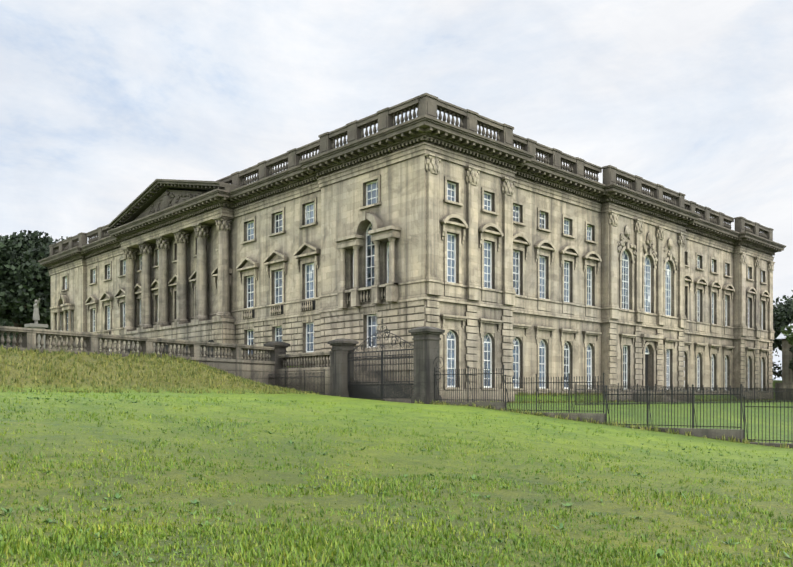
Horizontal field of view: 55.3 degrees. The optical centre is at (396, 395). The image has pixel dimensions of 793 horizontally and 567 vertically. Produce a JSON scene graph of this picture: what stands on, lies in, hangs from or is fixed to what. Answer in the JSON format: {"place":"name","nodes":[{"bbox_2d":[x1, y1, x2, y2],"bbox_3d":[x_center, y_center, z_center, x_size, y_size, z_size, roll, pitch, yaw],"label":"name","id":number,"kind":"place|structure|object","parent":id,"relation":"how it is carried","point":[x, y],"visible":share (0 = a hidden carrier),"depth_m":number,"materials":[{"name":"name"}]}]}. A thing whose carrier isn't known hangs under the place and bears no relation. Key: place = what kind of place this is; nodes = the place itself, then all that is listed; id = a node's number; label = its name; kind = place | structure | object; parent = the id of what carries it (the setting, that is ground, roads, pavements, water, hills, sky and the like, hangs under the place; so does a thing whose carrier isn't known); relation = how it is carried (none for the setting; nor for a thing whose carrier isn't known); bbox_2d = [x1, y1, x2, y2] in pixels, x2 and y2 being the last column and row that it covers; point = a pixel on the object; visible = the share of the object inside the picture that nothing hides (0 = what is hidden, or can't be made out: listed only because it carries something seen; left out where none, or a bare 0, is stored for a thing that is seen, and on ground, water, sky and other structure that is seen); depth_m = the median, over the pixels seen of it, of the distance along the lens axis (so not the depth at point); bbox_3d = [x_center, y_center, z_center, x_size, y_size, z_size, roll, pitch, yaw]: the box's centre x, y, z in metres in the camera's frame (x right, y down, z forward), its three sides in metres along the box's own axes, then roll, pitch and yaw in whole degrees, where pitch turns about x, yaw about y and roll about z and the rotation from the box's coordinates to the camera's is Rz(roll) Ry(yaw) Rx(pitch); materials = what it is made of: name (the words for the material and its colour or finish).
{"place":"outdoors","nodes":[
{"label":"outdoors","id":0,"kind":"place"},
{"bbox_2d":[0,350,792,566],"bbox_3d":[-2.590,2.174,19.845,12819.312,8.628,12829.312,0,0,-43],"label":"ground","id":1,"kind":"structure","parent":0,"point":[636,414],"depth_m":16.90,"materials":[{"name":"green plant"}]},
{"bbox_2d":[0,319,17,345],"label":"shrub","id":2,"kind":"object","parent":1,"relation":"on","point":[6,322],"depth_m":41.74,"materials":[{"name":"green plant"}]},
{"bbox_2d":[0,240,50,346],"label":"tree","id":3,"kind":"object","parent":1,"relation":"on","point":[20,288],"depth_m":98.45,"materials":[{"name":"green plant"}]},
{"bbox_2d":[11,230,41,346],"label":"tree","id":4,"kind":"object","parent":1,"relation":"on","point":[21,232],"depth_m":118.33,"materials":[{"name":"green plant"}]},
{"bbox_2d":[1,230,53,337],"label":"tree","id":5,"kind":"object","parent":1,"relation":"on","point":[19,244],"depth_m":104.06,"materials":[{"name":"green plant"}]},
{"bbox_2d":[10,232,59,347],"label":"tree","id":6,"kind":"object","parent":1,"relation":"on","point":[26,236],"depth_m":111.96,"materials":[{"name":"green plant"}]},
{"bbox_2d":[24,298,47,348],"bbox_3d":[-21.964,-3.984,46.181,1.100,3.844,1.201,0,0,-43],"label":"statue","id":7,"kind":"object","parent":1,"relation":"on","point":[36,319],"visible":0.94,"depth_m":46.04,"materials":[{"name":"grey stone"}]},
{"bbox_2d":[0,326,410,402],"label":"terrace walls","id":8,"kind":"structure","parent":1,"relation":"on","point":[253,369],"depth_m":45.26,"materials":[{"name":"stone"}]},
{"bbox_2d":[264,326,444,403],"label":"gate pillars","id":9,"kind":"structure","parent":1,"relation":"on","point":[426,339],"depth_m":40.23,"materials":[{"name":"stone"}]},
{"bbox_2d":[104,288,647,385],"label":"dark panels","id":10,"kind":"object","parent":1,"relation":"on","point":[646,363],"visible":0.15,"depth_m":60.81,"materials":[{"name":"black"}]},
{"bbox_2d":[0,345,788,447],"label":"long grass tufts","id":11,"kind":"object","parent":1,"relation":"on","point":[49,365],"visible":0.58,"depth_m":36.53,"materials":[{"name":"green plant"}]},
{"bbox_2d":[0,391,790,566],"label":"lawn weeds","id":12,"kind":"object","parent":1,"relation":"on","point":[659,552],"visible":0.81,"depth_m":12.31,"materials":[{"name":"green plant"}]},
{"bbox_2d":[38,114,785,402],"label":"house mouldings","id":13,"kind":"object","parent":1,"relation":"on","point":[419,136],"visible":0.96,"depth_m":55.62,"materials":[{"name":"beige stone"}]},
{"bbox_2d":[108,179,240,357],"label":"portico","id":14,"kind":"structure","parent":13,"relation":"attached to","point":[156,195],"depth_m":65.27,"materials":[{"name":"stone"}]},
{"bbox_2d":[49,93,773,255],"bbox_3d":[-0.478,-16.867,85.064,53.000,1.770,62.195,0,0,-43],"label":"roof balustrade","id":15,"kind":"object","parent":13,"relation":"on","point":[430,105],"visible":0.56,"depth_m":54.62,"materials":[{"name":"stone"}]},
{"bbox_2d":[65,180,762,389],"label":"window bars","id":16,"kind":"object","parent":13,"relation":"attached to","point":[487,281],"depth_m":54.15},
{"bbox_2d":[270,319,792,443],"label":"iron gates and railings","id":17,"kind":"object","parent":1,"relation":"on","point":[644,394],"visible":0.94,"depth_m":41.11,"materials":[{"name":"black metal"}]},
{"bbox_2d":[433,402,792,447],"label":"railing kerbs","id":18,"kind":"structure","parent":1,"relation":"on","point":[701,432],"depth_m":31.83,"materials":[{"name":"stone"}]},
{"bbox_2d":[772,295,792,379],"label":"tree","id":19,"kind":"object","parent":1,"relation":"on","point":[782,316],"depth_m":94.55,"materials":[{"name":"green plant"}]},
{"bbox_2d":[775,382,792,399],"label":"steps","id":20,"kind":"structure","parent":1,"relation":"on","point":[789,385],"depth_m":80.22,"materials":[{"name":"stone"}]},
{"bbox_2d":[780,290,792,345],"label":"tree","id":21,"kind":"object","parent":1,"relation":"on","point":[788,333],"visible":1,"depth_m":67.43,"materials":[{"name":"green plant"}]},
{"bbox_2d":[782,339,792,381],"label":"outbuilding walls","id":22,"kind":"structure","parent":1,"relation":"on","point":[787,372],"depth_m":85.03,"materials":[{"name":"stone"}]},
{"bbox_2d":[776,324,792,339],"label":"outbuilding roof","id":23,"kind":"structure","parent":22,"relation":"on","point":[781,336],"depth_m":85.67,"materials":[{"name":"grey stone"}]},
{"bbox_2d":[787,346,792,370],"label":"shrub","id":24,"kind":"object","parent":1,"relation":"on","point":[791,361],"visible":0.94,"depth_m":82.07,"materials":[{"name":"green plant"}]},
{"bbox_2d":[0,0,792,379],"label":"sky","id":25,"kind":"structure","parent":0,"point":[101,101],"materials":[{"name":"white"}]},
{"bbox_2d":[51,155,771,391],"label":"house walls","id":26,"kind":"structure","parent":0,"point":[403,206],"depth_m":55.14,"materials":[{"name":"beige stone"}]},
{"bbox_2d":[50,153,774,401],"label":"house trim","id":27,"kind":"structure","parent":26,"relation":"attached to","point":[306,253],"depth_m":54.04,"materials":[{"name":"beige stone"}]},
{"bbox_2d":[66,182,761,388],"bbox_3d":[-0.190,-7.062,83.703,50.650,13.100,59.010,0,0,-43],"label":"window glass","id":28,"kind":"object","parent":26,"relation":"in","point":[310,345],"visible":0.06,"depth_m":53.92,"materials":[{"name":"grey glass"}]}
]}

